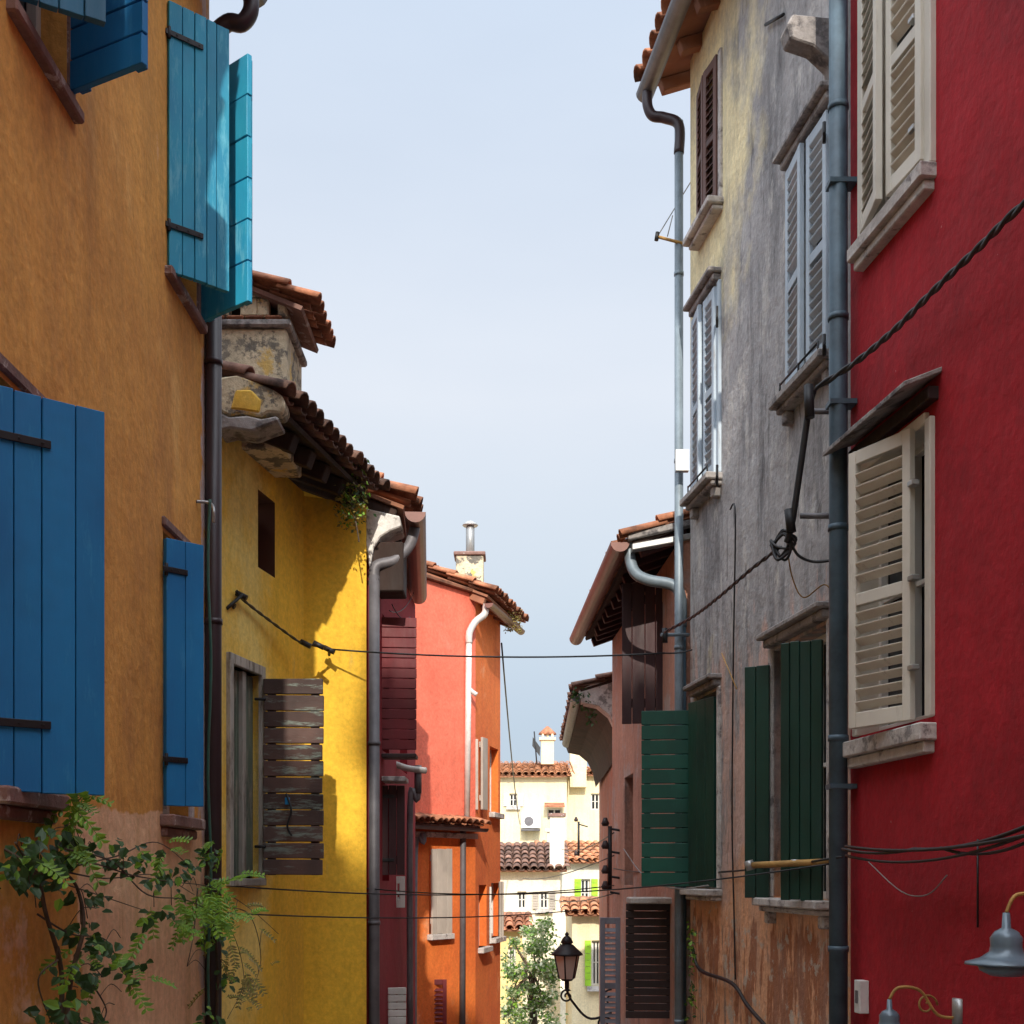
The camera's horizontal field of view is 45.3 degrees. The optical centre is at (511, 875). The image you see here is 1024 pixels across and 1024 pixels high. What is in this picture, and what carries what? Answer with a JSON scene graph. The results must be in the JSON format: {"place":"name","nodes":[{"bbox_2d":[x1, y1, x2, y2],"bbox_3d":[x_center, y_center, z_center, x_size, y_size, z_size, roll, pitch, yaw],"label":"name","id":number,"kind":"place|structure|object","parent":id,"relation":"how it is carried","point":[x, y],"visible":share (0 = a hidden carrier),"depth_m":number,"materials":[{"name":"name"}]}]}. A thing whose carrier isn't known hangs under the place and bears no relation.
{"place":"outdoors","nodes":[
{"label":"outdoors","id":0,"kind":"place"},
{"bbox_2d":[333,459,376,541],"bbox_3d":[-1.224,-2.955,9.446,0.320,0.812,0.455,0,0,0],"label":"eaves plant","id":1,"kind":"object","parent":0,"point":[350,506],"visible":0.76,"depth_m":9.40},
{"bbox_2d":[209,0,689,768],"label":"sky","id":2,"kind":"structure","parent":0,"point":[475,196],"materials":[{"name":"blue"}]},
{"bbox_3d":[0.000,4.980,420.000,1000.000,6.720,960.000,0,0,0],"label":"ground","id":3,"kind":"structure","parent":0,"visible":0},
{"bbox_2d":[0,0,208,1023],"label":"walls","id":4,"kind":"structure","parent":3,"relation":"on","point":[94,314],"depth_m":5.40,"materials":[{"name":"paint"}]},
{"bbox_2d":[0,385,104,795],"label":"shutter","id":5,"kind":"object","parent":4,"relation":"attached to","point":[52,596],"visible":0.94,"depth_m":4.25,"materials":[{"name":"blue paint"}]},
{"bbox_2d":[20,0,105,26],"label":"shutter","id":6,"kind":"object","parent":4,"relation":"attached to","point":[92,11],"visible":1,"depth_m":4.37,"materials":[{"name":"blue paint"}]},
{"bbox_2d":[0,0,207,839],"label":"stone trim","id":7,"kind":"structure","parent":4,"relation":"attached to","point":[17,804],"depth_m":4.54,"materials":[{"name":"stone"}]},
{"bbox_2d":[70,0,147,94],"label":"shutter","id":8,"kind":"object","parent":4,"relation":"attached to","point":[115,46],"visible":0.9,"depth_m":4.70,"materials":[{"name":"blue paint"}]},
{"bbox_2d":[0,791,279,1023],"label":"climbing vine","id":9,"kind":"object","parent":4,"relation":"attached to","point":[27,861],"visible":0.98,"depth_m":4.77,"materials":[{"name":"green plant"}]},
{"bbox_2d":[163,538,203,806],"bbox_3d":[-1.646,-1.001,6.111,0.230,1.317,0.068,0,0,-45],"label":"shutter","id":10,"kind":"object","parent":4,"relation":"attached to","point":[183,673],"visible":1,"depth_m":6.09,"materials":[{"name":"blue paint"}]},
{"bbox_2d":[165,0,228,293],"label":"shutter","id":11,"kind":"object","parent":4,"relation":"attached to","point":[197,223],"visible":1,"depth_m":6.21,"materials":[{"name":"teal paint"}]},
{"bbox_2d":[201,53,251,321],"bbox_3d":[-1.535,-3.675,6.603,0.404,1.304,0.054,0,0,38],"label":"shutter","id":12,"kind":"object","parent":4,"relation":"attached to","point":[215,303],"visible":0.49,"depth_m":6.50,"materials":[{"name":"teal paint"}]},
{"bbox_2d":[196,0,266,1023],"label":"gutter and downpipe","id":13,"kind":"object","parent":4,"relation":"attached to","point":[244,20],"visible":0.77,"depth_m":6.82,"materials":[{"name":"metal"}]},
{"bbox_2d":[222,438,365,1023],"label":"walls","id":14,"kind":"structure","parent":3,"relation":"on","point":[293,559],"depth_m":9.55,"materials":[{"name":"yellow paint"}]},
{"bbox_2d":[226,652,265,885],"bbox_3d":[-1.849,-0.700,8.405,0.160,1.546,0.619,0,0,10],"label":"old window frame","id":15,"kind":"object","parent":14,"relation":"attached to","point":[239,771],"visible":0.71,"depth_m":8.38,"materials":[{"name":"grey wood"}]},
{"bbox_2d":[254,679,323,874],"bbox_3d":[-1.566,-0.692,8.624,0.483,1.385,0.123,0,0,0],"label":"wooden shutter","id":16,"kind":"object","parent":15,"relation":"attached to","point":[294,711],"visible":1,"depth_m":8.63,"materials":[{"name":"brown wood"}]},
{"bbox_2d":[222,293,306,477],"bbox_3d":[-1.795,-3.430,8.660,0.590,1.060,0.690,0,0,0],"label":"chimney","id":17,"kind":"object","parent":14,"relation":"on","point":[259,335],"visible":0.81,"depth_m":8.35,"materials":[{"name":"paint"}]},
{"bbox_2d":[252,286,318,352],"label":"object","id":18,"kind":"object","parent":17,"relation":"on","point":[299,319],"visible":0.43,"depth_m":8.45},
{"bbox_2d":[252,270,335,347],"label":"chimney cap tiles","id":19,"kind":"object","parent":18,"relation":"on","point":[312,302],"visible":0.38,"depth_m":8.34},
{"bbox_2d":[264,431,358,508],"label":"eaves beams","id":20,"kind":"structure","parent":14,"relation":"attached to","point":[317,478],"depth_m":8.96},
{"bbox_2d":[281,416,369,498],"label":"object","id":21,"kind":"object","parent":14,"relation":"attached to","point":[291,425],"visible":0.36,"depth_m":8.71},
{"bbox_2d":[222,360,389,490],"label":"roof tiles","id":22,"kind":"object","parent":21,"relation":"on","point":[306,415],"visible":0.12,"depth_m":8.38,"materials":[{"name":"ceramic"}]},
{"bbox_2d":[222,376,289,442],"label":"verge","id":23,"kind":"structure","parent":22,"relation":"attached to","point":[254,412],"depth_m":7.78,"materials":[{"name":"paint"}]},
{"bbox_2d":[366,550,414,1023],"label":"walls","id":24,"kind":"structure","parent":3,"relation":"on","point":[393,953],"depth_m":10.78,"materials":[{"name":"red paint"}]},
{"bbox_2d":[357,496,401,541],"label":"eaves rafters","id":25,"kind":"object","parent":24,"relation":"on","point":[371,504],"visible":0.06,"depth_m":9.94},
{"bbox_2d":[368,492,409,592],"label":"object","id":26,"kind":"object","parent":25,"relation":"on","point":[400,510],"visible":0.14,"depth_m":9.99,"materials":[{"name":"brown wood"}]},
{"bbox_2d":[366,472,422,511],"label":"roof tiles","id":27,"kind":"object","parent":26,"relation":"on","point":[407,497],"visible":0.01,"depth_m":9.96,"materials":[{"name":"ceramic"}]},
{"bbox_2d":[366,509,406,598],"bbox_3d":[-1.029,-2.630,10.075,0.300,0.655,0.350,0,0,0],"label":"corbel","id":28,"kind":"object","parent":24,"relation":"attached to","point":[384,532],"visible":0.82,"depth_m":9.95,"materials":[{"name":"paint"}]},
{"bbox_2d":[382,785,404,874],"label":"shutter","id":29,"kind":"object","parent":24,"relation":"attached to","point":[392,794],"visible":0.85,"depth_m":10.35,"materials":[{"name":"red paint"}]},
{"bbox_2d":[388,987,405,1023],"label":"white shutter","id":30,"kind":"object","parent":24,"relation":"attached to","point":[395,1002],"visible":1,"depth_m":10.60,"materials":[{"name":"paint"}]},
{"bbox_2d":[368,512,426,1023],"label":"gutter and downpipe","id":31,"kind":"object","parent":24,"relation":"attached to","point":[415,547],"visible":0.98,"depth_m":9.91,"materials":[{"name":"grey metal"}]},
{"bbox_2d":[382,617,416,749],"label":"shutter","id":32,"kind":"object","parent":24,"relation":"attached to","point":[399,700],"visible":0.98,"depth_m":10.30,"materials":[{"name":"red paint"}]},
{"bbox_2d":[381,753,417,783],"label":"ledges","id":33,"kind":"object","parent":24,"relation":"attached to","point":[396,779],"visible":1,"depth_m":10.25,"materials":[{"name":"stone"}]},
{"bbox_2d":[415,580,499,1023],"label":"walls","id":34,"kind":"structure","parent":3,"relation":"on","point":[445,616],"depth_m":15.69,"materials":[{"name":"orange paint"}]},
{"bbox_2d":[430,849,442,933],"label":"shutter","id":35,"kind":"object","parent":34,"relation":"attached to","point":[436,857],"visible":0.94,"depth_m":15.23,"materials":[{"name":"beige paint"}]},
{"bbox_2d":[434,979,446,1023],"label":"shutter","id":36,"kind":"object","parent":34,"relation":"attached to","point":[443,982],"visible":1,"depth_m":15.31,"materials":[{"name":"red paint"}]},
{"bbox_2d":[415,812,490,825],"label":"canopy tiles","id":37,"kind":"object","parent":34,"relation":"attached to","point":[420,817],"visible":0.86,"depth_m":15.27,"materials":[{"name":"ceramic"}]},
{"bbox_2d":[415,574,506,952],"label":"stone trim","id":38,"kind":"structure","parent":34,"relation":"attached to","point":[495,939],"depth_m":15.55,"materials":[{"name":"stone"}]},
{"bbox_2d":[442,849,451,933],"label":"shutter","id":39,"kind":"object","parent":38,"relation":"attached to","point":[447,886],"visible":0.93,"depth_m":15.42,"materials":[{"name":"beige paint"}]},
{"bbox_2d":[415,603,524,1023],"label":"gutters and pipes","id":40,"kind":"object","parent":34,"relation":"attached to","point":[476,621],"visible":0.94,"depth_m":15.72,"materials":[{"name":"white metal"}]},
{"bbox_2d":[454,520,485,581],"bbox_3d":[-0.584,-4.305,17.075,0.438,1.239,0.410,0,0,0],"label":"chimney","id":41,"kind":"object","parent":34,"relation":"on","point":[470,561],"visible":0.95,"depth_m":16.90,"materials":[{"name":"paint"}]},
{"bbox_2d":[426,560,528,622],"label":"roof tiles","id":42,"kind":"object","parent":34,"relation":"on","point":[500,597],"visible":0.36,"depth_m":15.97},
{"bbox_2d":[479,737,487,809],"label":"shutter","id":43,"kind":"object","parent":34,"relation":"attached to","point":[483,746],"visible":1,"depth_m":16.24,"materials":[{"name":"beige paint"}]},
{"bbox_2d":[500,931,521,1023],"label":"walls","id":44,"kind":"structure","parent":3,"relation":"on","point":[511,934],"depth_m":27.50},
{"bbox_2d":[500,872,559,1023],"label":"walls","id":45,"kind":"structure","parent":3,"relation":"on","point":[514,882],"depth_m":30.00,"materials":[{"name":"white paint"}]},
{"bbox_2d":[500,842,570,870],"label":"roof tiles","id":46,"kind":"object","parent":45,"relation":"on","point":[521,861],"visible":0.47,"depth_m":30.46,"materials":[{"name":"ceramic"}]},
{"bbox_2d":[548,813,565,868],"bbox_3d":[1.096,-0.792,29.940,0.420,1.425,0.380,0,0,0],"label":"chimney","id":47,"kind":"object","parent":46,"relation":"on","point":[556,837],"visible":0.93,"depth_m":29.80,"materials":[{"name":"white paint"}]},
{"bbox_2d":[534,840,598,862],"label":"roof tiles","id":48,"kind":"object","parent":45,"relation":"on","point":[590,854],"visible":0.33,"depth_m":33.81,"materials":[{"name":"ceramic"}]},
{"bbox_2d":[500,777,566,842],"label":"walls","id":49,"kind":"structure","parent":3,"relation":"on","point":[538,792],"depth_m":40.00,"materials":[{"name":"beige paint"}]},
{"bbox_2d":[500,761,574,775],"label":"roof tiles","id":50,"kind":"object","parent":49,"relation":"on","point":[534,768],"visible":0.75,"depth_m":40.76,"materials":[{"name":"ceramic"}]},
{"bbox_2d":[539,726,555,764],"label":"chimney","id":51,"kind":"object","parent":50,"relation":"on","point":[547,749],"visible":1,"depth_m":41.00,"materials":[{"name":"beige paint"}]},
{"bbox_2d":[560,864,598,1023],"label":"walls","id":52,"kind":"structure","parent":3,"relation":"on","point":[567,881],"depth_m":33.06,"materials":[{"name":"white paint"}]},
{"bbox_2d":[566,916,598,1023],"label":"walls","id":53,"kind":"structure","parent":3,"relation":"on","point":[580,930],"depth_m":26.00,"materials":[{"name":"beige paint"}]},
{"bbox_2d":[559,896,598,914],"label":"roof tiles","id":54,"kind":"object","parent":53,"relation":"on","point":[589,905],"visible":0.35,"depth_m":26.06,"materials":[{"name":"ceramic"}]},
{"bbox_2d":[567,776,598,841],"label":"walls","id":55,"kind":"structure","parent":3,"relation":"on","point":[579,803],"depth_m":43.00,"materials":[{"name":"beige paint"}]},
{"bbox_2d":[586,766,592,773],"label":"roof tiles","id":56,"kind":"object","parent":55,"relation":"on","point":[587,769],"visible":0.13,"depth_m":43.38,"materials":[{"name":"ceramic"}]},
{"bbox_2d":[570,754,585,787],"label":"chimney","id":57,"kind":"object","parent":56,"relation":"on","point":[578,777],"visible":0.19,"depth_m":42.60,"materials":[{"name":"beige paint"}]},
{"bbox_2d":[599,765,611,1023],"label":"walls","id":58,"kind":"structure","parent":3,"relation":"on","point":[605,811],"depth_m":17.77,"materials":[{"name":"paint"}]},
{"bbox_2d":[551,932,611,1023],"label":"street lantern","id":59,"kind":"object","parent":58,"relation":"attached to","point":[566,953],"visible":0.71,"depth_m":15.92,"materials":[{"name":"metal"}]},
{"bbox_2d":[562,682,611,786],"bbox_3d":[1.008,-1.811,16.801,0.569,0.813,5.809,0,0,1],"label":"corbel and gutter","id":60,"kind":"object","parent":58,"relation":"attached to","point":[591,746],"visible":0.8,"depth_m":15.79,"materials":[{"name":"paint"}]},
{"bbox_2d":[559,672,611,740],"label":"roof tiles","id":61,"kind":"object","parent":60,"relation":"on","point":[602,677],"visible":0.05,"depth_m":13.94,"materials":[{"name":"ceramic"}]},
{"bbox_2d":[612,540,689,1023],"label":"walls","id":62,"kind":"structure","parent":3,"relation":"on","point":[626,780],"depth_m":11.99,"materials":[{"name":"paint"}]},
{"bbox_2d":[600,917,619,1023],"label":"grey shutter","id":63,"kind":"object","parent":62,"relation":"attached to","point":[603,962],"visible":1,"depth_m":12.61,"materials":[{"name":"paint"}]},
{"bbox_2d":[601,818,619,894],"bbox_3d":[1.075,-0.195,13.000,0.261,0.828,0.090,0,0,0],"label":"insulator bracket","id":64,"kind":"object","parent":62,"relation":"attached to","point":[608,846],"visible":0.89,"depth_m":12.98,"materials":[{"name":"metal"}]},
{"bbox_2d":[226,199,1023,1023],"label":"overhead cables","id":65,"kind":"object","parent":64,"relation":"attached to","point":[788,531],"visible":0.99,"depth_m":6.63,"materials":[{"name":"metal"}]},
{"bbox_2d":[569,537,686,1023],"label":"gutter and downpipe","id":66,"kind":"object","parent":62,"relation":"attached to","point":[616,553],"visible":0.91,"depth_m":9.71,"materials":[{"name":"grey metal"}]},
{"bbox_2d":[585,509,689,636],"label":"roof tiles","id":67,"kind":"object","parent":62,"relation":"attached to","point":[660,519],"visible":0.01,"depth_m":9.62,"materials":[{"name":"ceramic"}]},
{"bbox_2d":[591,529,686,646],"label":"eaves rafters","id":68,"kind":"object","parent":62,"relation":"on","point":[650,562],"visible":0.46,"depth_m":11.29,"materials":[{"name":"red paint"}]},
{"bbox_2d":[585,528,689,639],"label":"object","id":69,"kind":"object","parent":68,"relation":"on","point":[617,581],"visible":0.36,"depth_m":11.15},
{"bbox_2d":[622,583,662,723],"bbox_3d":[1.158,-1.870,10.376,0.456,1.187,0.056,0,0,4],"label":"shutter","id":70,"kind":"object","parent":62,"relation":"attached to","point":[639,601],"visible":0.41,"depth_m":10.35,"materials":[{"name":"red paint"}]},
{"bbox_2d":[626,903,669,1018],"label":"shutter","id":71,"kind":"object","parent":62,"relation":"attached to","point":[649,1006],"visible":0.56,"depth_m":10.00,"materials":[{"name":"brown wood"}]},
{"bbox_2d":[627,519,689,552],"bbox_3d":[1.221,-2.681,9.655,0.620,0.275,0.110,0,0,0],"label":"verge board","id":72,"kind":"object","parent":62,"relation":"on","point":[650,544],"visible":0.58,"depth_m":9.62,"materials":[{"name":"wood"}]},
{"bbox_2d":[690,0,850,1023],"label":"walls","id":73,"kind":"structure","parent":3,"relation":"on","point":[770,84],"depth_m":8.07,"materials":[{"name":"grey paint"}]},
{"bbox_2d":[633,0,670,81],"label":"roof tiles","id":74,"kind":"object","parent":73,"relation":"on","point":[638,71],"visible":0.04,"depth_m":9.37,"materials":[{"name":"ceramic"}]},
{"bbox_2d":[641,710,687,886],"bbox_3d":[1.181,-0.585,9.408,0.378,1.344,0.054,0,0,7],"label":"green shutter","id":75,"kind":"object","parent":73,"relation":"attached to","point":[666,732],"visible":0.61,"depth_m":9.38,"materials":[{"name":"paint"}]},
{"bbox_2d":[658,0,720,95],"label":"eaves rafters","id":76,"kind":"object","parent":73,"relation":"on","point":[689,45],"visible":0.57,"depth_m":9.20,"materials":[{"name":"brown wood"}]},
{"bbox_2d":[657,0,711,86],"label":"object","id":77,"kind":"object","parent":76,"relation":"on","point":[693,23],"depth_m":9.18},
{"bbox_2d":[696,75,702,214],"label":"brown shutter","id":78,"kind":"object","parent":73,"relation":"attached to","point":[699,149],"visible":0.66,"depth_m":9.11,"materials":[{"name":"brown wood"}]},
{"bbox_2d":[703,286,715,474],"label":"louvred shutter","id":79,"kind":"object","parent":73,"relation":"attached to","point":[709,378],"visible":0.95,"depth_m":8.89,"materials":[{"name":"paint"}]},
{"bbox_2d":[636,0,784,1023],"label":"gutter and downpipe","id":80,"kind":"object","parent":73,"relation":"attached to","point":[674,17],"visible":0.96,"depth_m":9.50,"materials":[{"name":"metal"}]},
{"bbox_2d":[703,54,717,201],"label":"brown shutter","id":81,"kind":"object","parent":73,"relation":"attached to","point":[712,137],"visible":0.89,"depth_m":8.85,"materials":[{"name":"brown wood"}]},
{"bbox_2d":[679,15,828,928],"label":"stone trim","id":82,"kind":"structure","parent":73,"relation":"attached to","point":[807,37],"depth_m":7.63,"materials":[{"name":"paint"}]},
{"bbox_2d":[691,304,701,487],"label":"louvred shutter","id":83,"kind":"object","parent":82,"relation":"attached to","point":[696,395],"visible":0.92,"depth_m":9.14,"materials":[{"name":"paint"}]},
{"bbox_2d":[688,696,715,887],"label":"green shutter","id":84,"kind":"object","parent":82,"relation":"attached to","point":[702,789],"visible":0.85,"depth_m":8.94,"materials":[{"name":"paint"}]},
{"bbox_2d":[687,121,825,491],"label":"shutter stays","id":85,"kind":"object","parent":82,"relation":"attached to","point":[823,335],"visible":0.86,"depth_m":6.99,"materials":[{"name":"metal"}]},
{"bbox_2d":[745,665,769,897],"bbox_3d":[1.543,-0.583,7.703,0.156,1.452,0.054,0,0,28],"label":"green shutter","id":86,"kind":"object","parent":82,"relation":"attached to","point":[757,763],"visible":0.92,"depth_m":7.68,"materials":[{"name":"paint"}]},
{"bbox_2d":[781,639,822,900],"bbox_3d":[1.631,-0.585,6.892,0.239,1.456,0.055,0,0,34],"label":"green shutter","id":87,"kind":"object","parent":82,"relation":"attached to","point":[802,750],"visible":0.95,"depth_m":6.86,"materials":[{"name":"paint"}]},
{"bbox_2d":[744,859,828,870],"bbox_3d":[1.550,-0.058,6.865,0.536,0.070,0.063,0,0,35],"label":"cable bracket pole","id":88,"kind":"object","parent":73,"relation":"attached to","point":[750,865],"visible":0.87,"depth_m":6.87,"materials":[{"name":"metal"}]},
{"bbox_2d":[785,143,803,383],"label":"louvred shutter","id":89,"kind":"object","parent":73,"relation":"attached to","point":[794,264],"visible":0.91,"depth_m":7.18,"materials":[{"name":"paint"}]},
{"bbox_2d":[806,110,828,360],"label":"louvred shutter","id":90,"kind":"object","parent":73,"relation":"attached to","point":[817,230],"visible":0.91,"depth_m":6.88,"materials":[{"name":"paint"}]},
{"bbox_2d":[814,634,825,898],"bbox_3d":[1.826,-0.630,7.253,0.060,1.540,0.879,0,0,-8],"label":"window","id":91,"kind":"structure","parent":73,"relation":"attached to","point":[823,637],"depth_m":7.23,"materials":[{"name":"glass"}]},
{"bbox_2d":[851,0,1023,1023],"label":"walls","id":92,"kind":"structure","parent":3,"relation":"on","point":[963,328],"depth_m":5.32,"materials":[{"name":"red paint"}]},
{"bbox_2d":[800,0,856,1023],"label":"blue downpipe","id":93,"kind":"object","parent":92,"relation":"attached to","point":[841,184],"visible":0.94,"depth_m":6.38,"materials":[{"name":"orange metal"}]},
{"bbox_2d":[854,980,868,1013],"bbox_3d":[1.783,0.621,6.274,0.056,0.168,0.070,0,0,-8],"label":"electrical box","id":94,"kind":"object","parent":92,"relation":"attached to","point":[861,996],"visible":1,"depth_m":6.24,"materials":[{"name":"white plastic"}]},
{"bbox_2d":[860,0,882,233],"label":"shutter","id":95,"kind":"object","parent":92,"relation":"attached to","point":[871,109],"visible":0.99,"depth_m":6.05,"materials":[{"name":"beige paint"}]},
{"bbox_2d":[822,367,941,461],"bbox_3d":[1.772,-2.210,5.941,0.190,0.139,0.938,0,0,-8],"label":"window canopy","id":96,"kind":"object","parent":92,"relation":"attached to","point":[902,393],"visible":0.98,"depth_m":5.80,"materials":[{"name":"wood"}]},
{"bbox_2d":[843,0,936,768],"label":"window trim","id":97,"kind":"structure","parent":92,"relation":"attached to","point":[896,211],"depth_m":5.72,"materials":[{"name":"stone"}]},
{"bbox_2d":[849,428,914,728],"bbox_3d":[1.766,-1.397,5.880,0.040,1.355,0.406,0,0,-27],"label":"shutter","id":98,"kind":"object","parent":97,"relation":"attached to","point":[904,440],"visible":1,"depth_m":5.86,"materials":[{"name":"beige paint"}]},
{"bbox_2d":[907,13,919,670],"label":"hinges","id":99,"kind":"object","parent":97,"relation":"attached to","point":[913,482],"visible":0.91,"depth_m":5.66,"materials":[{"name":"metal"}]},
{"bbox_2d":[879,444,928,730],"bbox_3d":[1.982,-1.400,5.995,0.060,1.360,0.788,0,0,-8],"label":"window","id":100,"kind":"structure","parent":92,"relation":"in","point":[919,584],"depth_m":5.97,"materials":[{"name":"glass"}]},
{"bbox_2d":[886,0,923,196],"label":"shutter","id":101,"kind":"object","parent":92,"relation":"attached to","point":[904,95],"visible":0.92,"depth_m":5.76,"materials":[{"name":"beige paint"}]},
{"bbox_2d":[879,985,962,1023],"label":"wall lamp","id":102,"kind":"object","parent":92,"relation":"attached to","point":[888,1015],"visible":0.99,"depth_m":5.30,"materials":[{"name":"metal"}]},
{"bbox_2d":[964,892,1023,976],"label":"wall lamp","id":103,"kind":"object","parent":92,"relation":"attached to","point":[1003,956],"visible":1,"depth_m":4.31,"materials":[{"name":"metal"}]},
{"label":"paved street","id":104,"kind":"structure","parent":0,"visible":0},
{"bbox_2d":[500,913,568,1023],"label":"blossoming tree","id":105,"kind":"object","parent":104,"relation":"on","point":[546,969],"visible":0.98,"depth_m":23.81,"materials":[{"name":"green plant"}]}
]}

